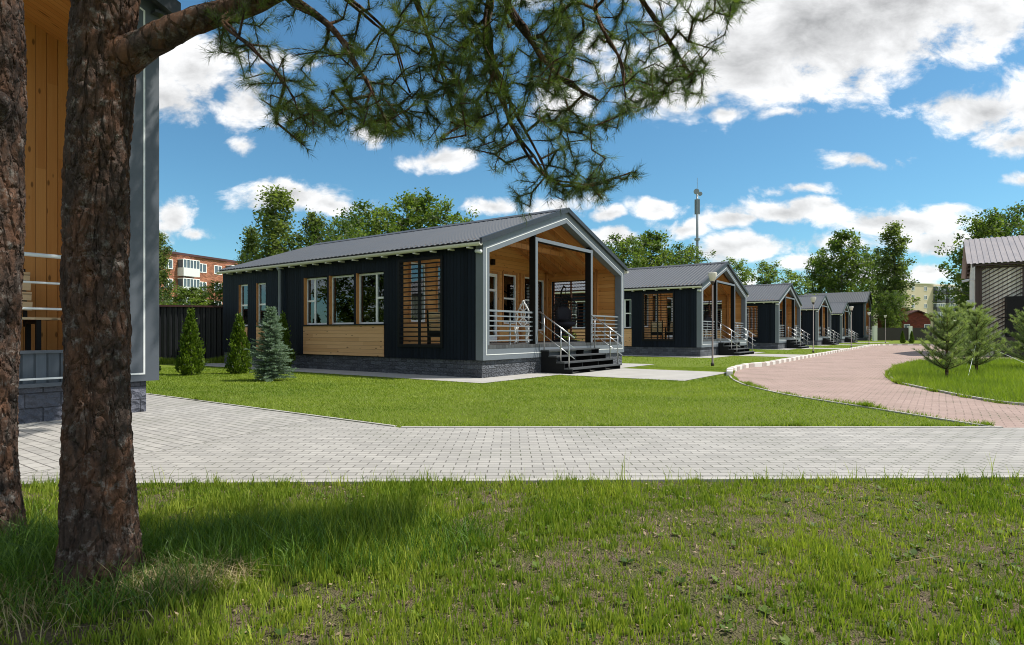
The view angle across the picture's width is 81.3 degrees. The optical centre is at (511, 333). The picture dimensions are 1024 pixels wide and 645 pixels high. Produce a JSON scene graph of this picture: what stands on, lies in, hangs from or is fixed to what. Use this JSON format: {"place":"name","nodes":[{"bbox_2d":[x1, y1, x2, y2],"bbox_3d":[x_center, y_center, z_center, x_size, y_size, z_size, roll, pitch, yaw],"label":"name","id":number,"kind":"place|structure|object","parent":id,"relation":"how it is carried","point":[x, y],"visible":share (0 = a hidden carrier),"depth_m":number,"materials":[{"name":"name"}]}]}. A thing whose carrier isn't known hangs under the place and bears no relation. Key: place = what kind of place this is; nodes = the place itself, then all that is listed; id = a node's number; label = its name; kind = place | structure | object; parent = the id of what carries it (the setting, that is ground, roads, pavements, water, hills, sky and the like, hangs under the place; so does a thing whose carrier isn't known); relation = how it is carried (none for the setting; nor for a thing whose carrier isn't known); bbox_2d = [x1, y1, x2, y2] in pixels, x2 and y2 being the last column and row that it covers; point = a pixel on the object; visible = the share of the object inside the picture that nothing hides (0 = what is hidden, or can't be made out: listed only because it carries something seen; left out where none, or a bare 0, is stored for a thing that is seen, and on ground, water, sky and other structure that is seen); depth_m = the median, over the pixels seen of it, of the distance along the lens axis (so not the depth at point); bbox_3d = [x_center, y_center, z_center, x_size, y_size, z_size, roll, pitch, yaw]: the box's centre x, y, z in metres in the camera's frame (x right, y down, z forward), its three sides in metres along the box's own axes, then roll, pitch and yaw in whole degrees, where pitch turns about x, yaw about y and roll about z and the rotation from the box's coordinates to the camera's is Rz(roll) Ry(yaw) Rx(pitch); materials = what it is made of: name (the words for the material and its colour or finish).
{"place":"outdoors","nodes":[
{"label":"outdoors","id":0,"kind":"place"},
{"bbox_2d":[18,394,321,473],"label":"side path","id":1,"kind":"structure","parent":0,"point":[161,423],"depth_m":7.51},
{"bbox_2d":[427,310,439,343],"bbox_3d":[-2.147,-0.175,17.469,0.660,0.986,0.799,0,0,-2],"label":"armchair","id":2,"kind":"object","parent":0,"point":[432,325],"visible":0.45,"depth_m":17.20,"materials":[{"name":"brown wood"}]},
{"bbox_2d":[23,339,987,473],"bbox_3d":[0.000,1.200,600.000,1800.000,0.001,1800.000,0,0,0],"label":"ground","id":3,"kind":"structure","parent":0,"point":[536,413],"depth_m":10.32,"materials":[{"name":"green plant"}]},
{"bbox_2d":[18,0,180,423],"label":"tall lodge","id":4,"kind":"structure","parent":3,"relation":"on","point":[40,395],"depth_m":9.12,"materials":[{"name":"black wood"}]},
{"bbox_2d":[22,269,61,349],"bbox_3d":[-7.682,-0.351,8.554,0.760,1.303,1.850,0,0,36],"label":"chair","id":5,"kind":"object","parent":4,"relation":"in","point":[28,321],"visible":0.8,"depth_m":9.11,"materials":[{"name":"brown wood"}]},
{"bbox_2d":[159,230,178,303],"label":"birch tree","id":6,"kind":"object","parent":3,"relation":"on","point":[163,279],"visible":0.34,"depth_m":46.01,"materials":[{"name":"green plant"}]},
{"bbox_2d":[160,286,212,304],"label":"broadleaf tree","id":7,"kind":"object","parent":3,"relation":"on","point":[194,298],"visible":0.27,"depth_m":39.53,"materials":[{"name":"green plant"}]},
{"bbox_2d":[172,308,207,375],"bbox_3d":[-9.174,0.276,17.135,0.881,2.093,0.858,0,0,29],"label":"thuja","id":8,"kind":"object","parent":3,"relation":"on","point":[191,340],"visible":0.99,"depth_m":16.95,"materials":[{"name":"green plant"}]},
{"bbox_2d":[159,305,223,359],"bbox_3d":[-15.226,0.043,23.069,9.038,2.315,0.216,0,0,-18],"label":"sheet fence","id":9,"kind":"object","parent":3,"relation":"on","point":[209,320],"visible":0.16,"depth_m":23.78,"materials":[{"name":"grey metal"}]},
{"bbox_2d":[159,355,223,363],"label":"fence weeds","id":10,"kind":"object","parent":3,"relation":"on","point":[163,360],"visible":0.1,"depth_m":23.43,"materials":[{"name":"green plant"}]},
{"bbox_2d":[161,251,240,304],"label":"brick apartment block","id":11,"kind":"structure","parent":3,"relation":"on","point":[189,270],"depth_m":95.75,"materials":[{"name":"brick"}]},
{"bbox_2d":[186,280,222,305],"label":"broadleaf tree","id":12,"kind":"object","parent":3,"relation":"on","point":[219,291],"visible":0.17,"depth_m":41.61,"materials":[{"name":"green plant"}]},
{"bbox_2d":[224,312,252,373],"bbox_3d":[-8.072,0.314,17.642,0.831,1.978,0.791,0,0,-33],"label":"thuja","id":13,"kind":"object","parent":3,"relation":"on","point":[238,334],"visible":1,"depth_m":17.54,"materials":[{"name":"green plant"}]},
{"bbox_2d":[234,223,263,264],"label":"birch tree","id":14,"kind":"object","parent":3,"relation":"on","point":[249,234],"visible":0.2,"depth_m":43.62,"materials":[{"name":"green plant"}]},
{"bbox_2d":[146,392,396,424],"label":"edge grass","id":15,"kind":"structure","parent":3,"relation":"on","point":[201,397],"depth_m":9.43,"materials":[{"name":"green plant"}]},
{"bbox_2d":[146,393,396,426],"bbox_3d":[-8.038,1.216,12.325,16.120,0.068,0.050,0,0,36],"label":"side path edging","id":16,"kind":"object","parent":3,"relation":"on","point":[282,411],"visible":0.25,"depth_m":8.94,"materials":[{"name":"concrete"}]},
{"bbox_2d":[245,306,298,381],"bbox_3d":[-6.045,0.248,15.069,1.236,1.917,1.274,0,0,0],"label":"blue spruce","id":17,"kind":"object","parent":3,"relation":"on","point":[270,367],"visible":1,"depth_m":14.95,"materials":[{"name":"grey plant"}]},
{"bbox_2d":[237,184,315,262],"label":"birch tree","id":18,"kind":"object","parent":3,"relation":"on","point":[279,200],"visible":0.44,"depth_m":41.51,"materials":[{"name":"green plant"}]},
{"bbox_2d":[276,310,296,368],"bbox_3d":[-7.688,0.266,19.931,0.876,2.084,0.834,0,0,22],"label":"thuja","id":19,"kind":"object","parent":3,"relation":"on","point":[285,334],"visible":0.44,"depth_m":19.89,"materials":[{"name":"green plant"}]},
{"bbox_2d":[292,205,332,247],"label":"birch tree","id":20,"kind":"object","parent":3,"relation":"on","point":[310,219],"visible":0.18,"depth_m":43.54,"materials":[{"name":"green plant"}]},
{"bbox_2d":[308,216,371,244],"bbox_3d":[-11.294,-3.278,39.917,5.702,8.970,6.318,0,0,-30],"label":"broadleaf tree","id":21,"kind":"object","parent":3,"relation":"on","point":[350,232],"visible":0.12,"depth_m":39.34,"materials":[{"name":"green plant"}]},
{"bbox_2d":[325,197,421,236],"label":"broadleaf tree","id":22,"kind":"object","parent":3,"relation":"on","point":[376,221],"visible":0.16,"depth_m":44.97,"materials":[{"name":"green plant"}]},
{"bbox_2d":[367,187,460,233],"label":"broadleaf tree","id":23,"kind":"object","parent":3,"relation":"on","point":[418,204],"visible":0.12,"depth_m":49.00,"materials":[{"name":"green plant"}]},
{"bbox_2d":[216,208,628,377],"bbox_3d":[-3.122,-1.265,22.646,14.321,5.530,9.110,0,0,36],"label":"black cabin","id":24,"kind":"object","parent":3,"relation":"on","point":[365,303],"visible":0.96,"depth_m":19.06,"materials":[{"name":"wood"}]},
{"bbox_2d":[241,284,247,325],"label":"window","id":25,"kind":"structure","parent":24,"relation":"in","point":[244,288],"depth_m":22.48,"materials":[{"name":"clear glass"}]},
{"bbox_2d":[258,283,265,325],"bbox_3d":[-9.070,-1.048,21.736,0.580,1.565,0.060,0,0,36],"label":"window","id":26,"kind":"structure","parent":24,"relation":"in","point":[261,286],"depth_m":21.82,"materials":[{"name":"clear glass"}]},
{"bbox_2d":[307,277,326,324],"bbox_3d":[-6.468,-1.068,19.909,1.220,1.565,0.060,0,0,36],"label":"window","id":27,"kind":"structure","parent":24,"relation":"in","point":[316,287],"depth_m":19.95,"materials":[{"name":"clear glass"}]},
{"bbox_2d":[332,274,353,323],"bbox_3d":[-5.367,-0.943,19.144,1.220,1.915,0.103,0,0,36],"label":"window","id":28,"kind":"structure","parent":24,"relation":"in","point":[342,286],"depth_m":19.16,"materials":[{"name":"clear glass"}]},
{"bbox_2d":[359,272,383,323],"bbox_3d":[-4.271,-0.943,18.357,1.240,1.915,0.103,0,0,36],"label":"window","id":29,"kind":"structure","parent":24,"relation":"in","point":[371,285],"depth_m":18.39,"materials":[{"name":"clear glass"}]},
{"bbox_2d":[411,262,424,321],"bbox_3d":[-2.943,-1.265,18.491,0.060,1.830,0.660,0,0,36],"label":"window","id":30,"kind":"structure","parent":24,"relation":"in","point":[423,265],"depth_m":18.48,"materials":[{"name":"clear glass"}]},
{"bbox_2d":[489,273,496,341],"bbox_3d":[-0.881,-0.930,21.386,0.070,2.460,1.070,0,0,36],"label":"door","id":31,"kind":"structure","parent":24,"relation":"in","point":[492,277],"depth_m":21.64,"materials":[{"name":"white glass"}]},
{"bbox_2d":[504,274,515,323],"bbox_3d":[-0.122,-1.275,22.418,0.060,1.850,0.830,0,0,36],"label":"window","id":32,"kind":"structure","parent":24,"relation":"in","point":[509,280],"depth_m":22.47,"materials":[{"name":"clear glass"}]},
{"bbox_2d":[513,300,528,343],"bbox_3d":[0.304,-0.344,18.143,0.518,1.370,0.569,0,0,11],"label":"ornate chair","id":33,"kind":"object","parent":24,"relation":"on","point":[517,328],"visible":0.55,"depth_m":18.31,"materials":[{"name":"white metal"}]},
{"bbox_2d":[525,277,528,323],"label":"window","id":34,"kind":"structure","parent":24,"relation":"in","point":[526,278],"depth_m":23.39,"materials":[{"name":"clear glass"}]},
{"bbox_2d":[538,280,543,330],"bbox_3d":[1.136,-1.125,24.167,0.060,2.050,0.480,0,0,36],"label":"window","id":35,"kind":"structure","parent":24,"relation":"in","point":[540,282],"depth_m":24.21,"materials":[{"name":"white glass"}]},
{"bbox_2d":[552,285,578,341],"bbox_3d":[1.997,-0.759,22.695,1.017,2.146,1.144,0,0,-14],"label":"hanging chair","id":36,"kind":"object","parent":24,"relation":"hanging from","point":[562,316],"visible":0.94,"depth_m":22.72,"materials":[{"name":"black wicker"}]},
{"bbox_2d":[422,194,479,226],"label":"broadleaf tree","id":37,"kind":"object","parent":3,"relation":"on","point":[438,217],"visible":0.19,"depth_m":47.30,"materials":[{"name":"green plant"}]},
{"bbox_2d":[205,363,725,382],"bbox_3d":[-2.167,1.186,21.713,18.500,0.001,10.600,0,0,36],"label":"apron","id":38,"kind":"object","parent":3,"relation":"on","point":[624,372],"visible":0.44,"depth_m":17.11,"materials":[{"name":"concrete"}]},
{"bbox_2d":[22,475,1023,485],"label":"path edging","id":39,"kind":"object","parent":3,"relation":"on","point":[674,479],"visible":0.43,"depth_m":4.78,"materials":[{"name":"concrete"}]},
{"bbox_2d":[602,232,662,267],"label":"broadleaf tree","id":40,"kind":"object","parent":3,"relation":"on","point":[623,247],"visible":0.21,"depth_m":61.51,"materials":[{"name":"green plant"}]},
{"bbox_2d":[624,229,688,267],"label":"broadleaf tree","id":41,"kind":"object","parent":3,"relation":"on","point":[652,236],"visible":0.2,"depth_m":65.26,"materials":[{"name":"green plant"}]},
{"bbox_2d":[656,241,715,265],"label":"broadleaf tree","id":42,"kind":"object","parent":3,"relation":"on","point":[688,252],"visible":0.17,"depth_m":69.45,"materials":[{"name":"green plant"}]},
{"bbox_2d":[694,189,701,262],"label":"phone mast","id":43,"kind":"object","parent":3,"relation":"on","point":[697,207],"visible":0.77,"depth_m":119.82,"materials":[{"name":"metal"}]},
{"bbox_2d":[401,426,1002,427],"bbox_3d":[2.400,1.216,7.545,7.600,0.068,0.050,0,0,0],"label":"path edging","id":44,"kind":"object","parent":3,"relation":"on","point":[700,427],"visible":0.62,"depth_m":7.52,"materials":[{"name":"concrete"}]},
{"bbox_2d":[708,272,716,365],"bbox_3d":[7.322,-0.510,21.756,0.336,3.420,0.332,0,0,0],"label":"street lamp","id":45,"kind":"object","parent":3,"relation":"on","point":[712,276],"visible":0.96,"depth_m":21.73,"materials":[{"name":"grey metal"}]},
{"bbox_2d":[623,352,801,357],"bbox_3d":[8.133,1.186,36.046,18.500,0.001,10.600,0,0,36],"label":"apron","id":46,"kind":"object","parent":3,"relation":"on","point":[774,355],"visible":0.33,"depth_m":31.69,"materials":[{"name":"concrete"}]},
{"bbox_2d":[555,261,755,356],"bbox_3d":[7.178,-1.265,36.979,14.321,5.530,9.110,0,0,36],"label":"black cabin","id":47,"kind":"object","parent":46,"relation":"on","point":[677,295],"visible":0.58,"depth_m":32.25,"materials":[{"name":"brown wood"}]},
{"bbox_2d":[572,301,584,327],"bbox_3d":[3.845,-0.943,34.258,1.220,1.915,0.103,0,0,36],"label":"window","id":48,"kind":"structure","parent":47,"relation":"in","point":[572,301],"depth_m":34.16,"materials":[{"name":"plastic"}]},
{"bbox_2d":[624,299,630,327],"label":"window","id":49,"kind":"structure","parent":47,"relation":"in","point":[625,313],"depth_m":32.46,"materials":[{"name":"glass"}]},
{"bbox_2d":[651,321,662,338],"bbox_3d":[7.768,-0.175,31.981,0.660,0.986,0.799,0,0,14],"label":"armchair","id":50,"kind":"object","parent":47,"relation":"on","point":[659,325],"visible":0.75,"depth_m":31.73,"materials":[{"name":"beige metal"}]},
{"bbox_2d":[667,298,672,336],"bbox_3d":[9.438,-0.930,35.707,0.120,2.460,1.070,0,0,36],"label":"door","id":51,"kind":"structure","parent":47,"relation":"in","point":[671,304],"depth_m":35.80,"materials":[{"name":"metal"}]},
{"bbox_2d":[703,304,718,337],"bbox_3d":[12.209,-0.759,36.906,1.017,2.146,1.144,0,0,-14],"label":"hanging chair","id":52,"kind":"object","parent":47,"relation":"hanging from","point":[706,317],"visible":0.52,"depth_m":36.93,"materials":[{"name":"black wicker"}]},
{"bbox_2d":[721,256,751,284],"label":"broadleaf tree","id":53,"kind":"object","parent":3,"relation":"on","point":[738,266],"visible":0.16,"depth_m":79.40,"materials":[{"name":"green plant"}]},
{"bbox_2d":[622,342,886,366],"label":"lawn grass","id":54,"kind":"structure","parent":3,"relation":"on","point":[815,350],"depth_m":28.85,"materials":[{"name":"green plant"}]},
{"bbox_2d":[771,267,819,294],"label":"broadleaf tree","id":55,"kind":"object","parent":3,"relation":"on","point":[789,273],"visible":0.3,"depth_m":88.96,"materials":[{"name":"green plant"}]},
{"bbox_2d":[775,348,843,349],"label":"apron","id":56,"kind":"object","parent":3,"relation":"on","point":[810,348],"visible":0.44,"depth_m":46.20,"materials":[{"name":"concrete"}]},
{"bbox_2d":[703,283,809,348],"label":"black cabin","id":57,"kind":"object","parent":56,"relation":"on","point":[766,303],"visible":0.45,"depth_m":46.41,"materials":[{"name":"brown wood"}]},
{"bbox_2d":[797,254,854,293],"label":"broadleaf tree","id":58,"kind":"object","parent":3,"relation":"on","point":[819,290],"visible":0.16,"depth_m":117.38,"materials":[{"name":"green plant"}]},
{"bbox_2d":[726,344,945,374],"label":"kerb","id":59,"kind":"structure","parent":3,"relation":"on","point":[729,370],"depth_m":25.04,"materials":[{"name":"white concrete"}]},
{"bbox_2d":[800,291,872,340],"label":"tall lodge","id":60,"kind":"structure","parent":3,"relation":"on","point":[860,302],"depth_m":97.93,"materials":[{"name":"grey"}]},
{"bbox_2d":[792,227,880,311],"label":"broadleaf tree","id":61,"kind":"object","parent":3,"relation":"on","point":[845,263],"visible":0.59,"depth_m":110.77,"materials":[{"name":"green plant"}]},
{"bbox_2d":[729,375,994,426],"bbox_3d":[5.880,1.214,13.036,1.172,0.072,10.962,0,0,4],"label":"road edging","id":62,"kind":"object","parent":3,"relation":"on","point":[868,407],"visible":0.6,"depth_m":9.37,"materials":[{"name":"concrete"}]},
{"bbox_2d":[730,371,994,425],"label":"edge grass","id":63,"kind":"structure","parent":3,"relation":"on","point":[860,403],"depth_m":9.61,"materials":[{"name":"green plant"}]},
{"bbox_2d":[845,246,909,337],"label":"broadleaf tree","id":64,"kind":"object","parent":3,"relation":"on","point":[866,258],"visible":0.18,"depth_m":124.38,"materials":[{"name":"green plant"}]},
{"bbox_2d":[866,290,909,340],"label":"broadleaf tree","id":65,"kind":"object","parent":3,"relation":"on","point":[890,306],"visible":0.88,"depth_m":95.67,"materials":[{"name":"green plant"}]},
{"bbox_2d":[867,220,920,320],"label":"birch tree","id":66,"kind":"object","parent":3,"relation":"on","point":[896,281],"visible":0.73,"depth_m":103.34,"materials":[{"name":"green plant"}]},
{"bbox_2d":[874,308,931,327],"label":"brick shed","id":67,"kind":"structure","parent":3,"relation":"on","point":[918,319],"depth_m":100.00,"materials":[{"name":"red brick"}]},
{"bbox_2d":[872,326,957,340],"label":"brown fence","id":68,"kind":"object","parent":3,"relation":"on","point":[891,333],"visible":0.29,"depth_m":91.90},
{"bbox_2d":[869,282,961,334],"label":"beige apartment block","id":69,"kind":"structure","parent":3,"relation":"on","point":[924,292],"depth_m":209.46,"materials":[{"name":"beige paint"}]},
{"bbox_2d":[952,256,969,327],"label":"birch tree","id":70,"kind":"object","parent":3,"relation":"on","point":[957,297],"visible":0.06,"depth_m":68.31,"materials":[{"name":"green plant"}]},
{"bbox_2d":[932,214,1017,319],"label":"broadleaf tree","id":71,"kind":"object","parent":3,"relation":"on","point":[991,226],"visible":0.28,"depth_m":62.41,"materials":[{"name":"green plant"}]},
{"bbox_2d":[939,200,1023,314],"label":"broadleaf tree","id":72,"kind":"object","parent":3,"relation":"on","point":[1015,222],"visible":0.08,"depth_m":65.53,"materials":[{"name":"green plant"}]},
{"bbox_2d":[961,235,1023,356],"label":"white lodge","id":73,"kind":"structure","parent":3,"relation":"on","point":[992,270],"depth_m":31.31,"materials":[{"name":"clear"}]},
{"label":"apron","id":74,"kind":"structure","parent":3,"relation":"on","visible":0},
{"bbox_2d":[780,295,839,344],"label":"black cabin","id":75,"kind":"object","parent":74,"relation":"on","point":[822,321],"visible":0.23,"depth_m":60.46,"materials":[{"name":"brown wood"}]},
{"bbox_2d":[0,464,1023,644],"bbox_3d":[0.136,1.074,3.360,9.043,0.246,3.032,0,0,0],"label":"grass","id":76,"kind":"structure","parent":0,"point":[399,493],"depth_m":3.03,"materials":[{"name":"green plant"}]},
{"bbox_2d":[0,0,28,543],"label":"pine tree","id":77,"kind":"object","parent":76,"relation":"on","point":[13,93],"visible":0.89,"depth_m":3.30,"materials":[{"name":"brown plant"}]},
{"bbox_2d":[0,494,58,560],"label":"grass tuft","id":78,"kind":"object","parent":76,"relation":"on","point":[31,523],"visible":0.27,"depth_m":3.29,"materials":[{"name":"green plant"}]},
{"bbox_2d":[0,569,72,634],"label":"dry grass","id":79,"kind":"structure","parent":76,"relation":"on","point":[22,607],"depth_m":2.50,"materials":[{"name":"green plant"}]},
{"bbox_2d":[0,501,176,590],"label":"grass tuft","id":80,"kind":"object","parent":76,"relation":"on","point":[22,547],"visible":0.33,"depth_m":2.96,"materials":[{"name":"green plant"}]},
{"bbox_2d":[0,532,233,643],"bbox_3d":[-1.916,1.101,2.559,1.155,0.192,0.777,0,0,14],"label":"grass","id":81,"kind":"structure","parent":76,"relation":"on","point":[73,626],"depth_m":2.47,"materials":[{"name":"green plant"}]},
{"bbox_2d":[82,541,289,600],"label":"dry grass","id":82,"kind":"structure","parent":76,"relation":"on","point":[198,577],"depth_m":2.82,"materials":[{"name":"plant"}]},
{"bbox_2d":[138,497,349,572],"bbox_3d":[-1.512,1.079,3.245,1.298,0.235,0.872,0,0,0],"label":"grass tuft","id":83,"kind":"object","parent":76,"relation":"on","point":[160,549],"visible":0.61,"depth_m":3.19,"materials":[{"name":"green plant"}]},
{"bbox_2d":[172,498,497,581],"bbox_3d":[-1.012,1.114,3.346,1.928,0.167,1.149,0,0,0],"label":"grass tuft","id":84,"kind":"object","parent":76,"relation":"on","point":[462,533],"visible":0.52,"depth_m":3.18,"materials":[{"name":"green plant"}]},
{"bbox_2d":[45,0,757,600],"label":"pine tree","id":85,"kind":"object","parent":76,"relation":"on","point":[113,48],"visible":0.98,"depth_m":2.91,"materials":[{"name":"green plant"}]},
{"bbox_2d":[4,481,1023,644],"bbox_3d":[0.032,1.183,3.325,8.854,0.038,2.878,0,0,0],"label":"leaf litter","id":86,"kind":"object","parent":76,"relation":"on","point":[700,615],"visible":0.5,"depth_m":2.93,"materials":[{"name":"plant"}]},
{"bbox_2d":[13,482,1023,644],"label":"broadleaf weeds","id":87,"kind":"object","parent":76,"relation":"on","point":[784,640],"visible":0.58,"depth_m":2.86,"materials":[{"name":"green plant"}]},
{"bbox_2d":[43,462,1023,487],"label":"edge weeds","id":88,"kind":"object","parent":76,"relation":"on","point":[339,483],"visible":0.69,"depth_m":4.71,"materials":[{"name":"green plant"}]},
{"bbox_2d":[520,452,995,482],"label":"edge stalks","id":89,"kind":"object","parent":76,"relation":"on","point":[765,473],"visible":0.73,"depth_m":4.72,"materials":[{"name":"green plant"}]},
{"bbox_2d":[20,418,1023,481],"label":"path","id":90,"kind":"structure","parent":0,"point":[312,449],"depth_m":5.89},
{"bbox_2d":[159,0,1023,293],"label":"sky","id":91,"kind":"structure","parent":0,"point":[821,117],"materials":[{"name":"blue"}]},
{"bbox_2d":[425,419,969,425],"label":"edge grass","id":92,"kind":"structure","parent":0,"point":[796,423],"depth_m":7.61,"materials":[{"name":"green plant"}]},
{"bbox_2d":[734,345,1023,427],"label":"road","id":93,"kind":"structure","parent":0,"point":[855,375],"depth_m":13.86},
{"bbox_2d":[888,369,1023,404],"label":"island edging","id":94,"kind":"object","parent":93,"relation":"on","point":[972,397],"visible":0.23,"depth_m":10.87,"materials":[{"name":"concrete"}]},
{"bbox_2d":[888,356,1023,402],"bbox_3d":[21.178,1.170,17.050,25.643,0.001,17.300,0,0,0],"label":"island lawn","id":95,"kind":"structure","parent":0,"point":[978,386],"depth_m":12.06,"materials":[{"name":"green plant"}]},
{"bbox_2d":[912,303,980,376],"bbox_3d":[11.154,0.174,15.436,1.617,1.992,1.621,0,0,18],"label":"young pine","id":96,"kind":"object","parent":95,"relation":"on","point":[945,326],"visible":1,"depth_m":15.24,"materials":[{"name":"green plant"}]},
{"bbox_2d":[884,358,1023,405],"bbox_3d":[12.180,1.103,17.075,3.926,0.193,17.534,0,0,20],"label":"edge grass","id":97,"kind":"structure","parent":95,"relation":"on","point":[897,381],"depth_m":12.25,"materials":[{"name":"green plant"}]},
{"bbox_2d":[950,301,1000,363],"bbox_3d":[16.353,-0.019,21.251,1.946,2.380,1.726,0,0,7],"label":"young pine","id":98,"kind":"object","parent":95,"relation":"on","point":[969,305],"visible":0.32,"depth_m":21.23,"materials":[{"name":"green plant"}]},
{"bbox_2d":[948,306,1012,369],"bbox_3d":[13.518,0.194,17.287,1.417,1.955,1.599,0,0,-27],"label":"young pine","id":99,"kind":"object","parent":95,"relation":"on","point":[981,322],"visible":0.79,"depth_m":17.08,"materials":[{"name":"green plant"}]},
{"bbox_2d":[994,308,1023,360],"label":"young pine","id":100,"kind":"object","parent":95,"relation":"on","point":[1018,345],"visible":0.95,"depth_m":19.28,"materials":[{"name":"green plant"}]},
{"label":"apron","id":101,"kind":"structure","parent":0,"visible":0},
{"bbox_2d":[737,260,781,284],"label":"broadleaf tree","id":102,"kind":"object","parent":101,"relation":"on","point":[769,275],"visible":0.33,"depth_m":83.37,"materials":[{"name":"green plant"}]},
{"bbox_2d":[801,302,857,342],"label":"black cabin","id":103,"kind":"object","parent":101,"relation":"on","point":[841,319],"visible":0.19,"depth_m":74.97,"materials":[{"name":"brown wood"}]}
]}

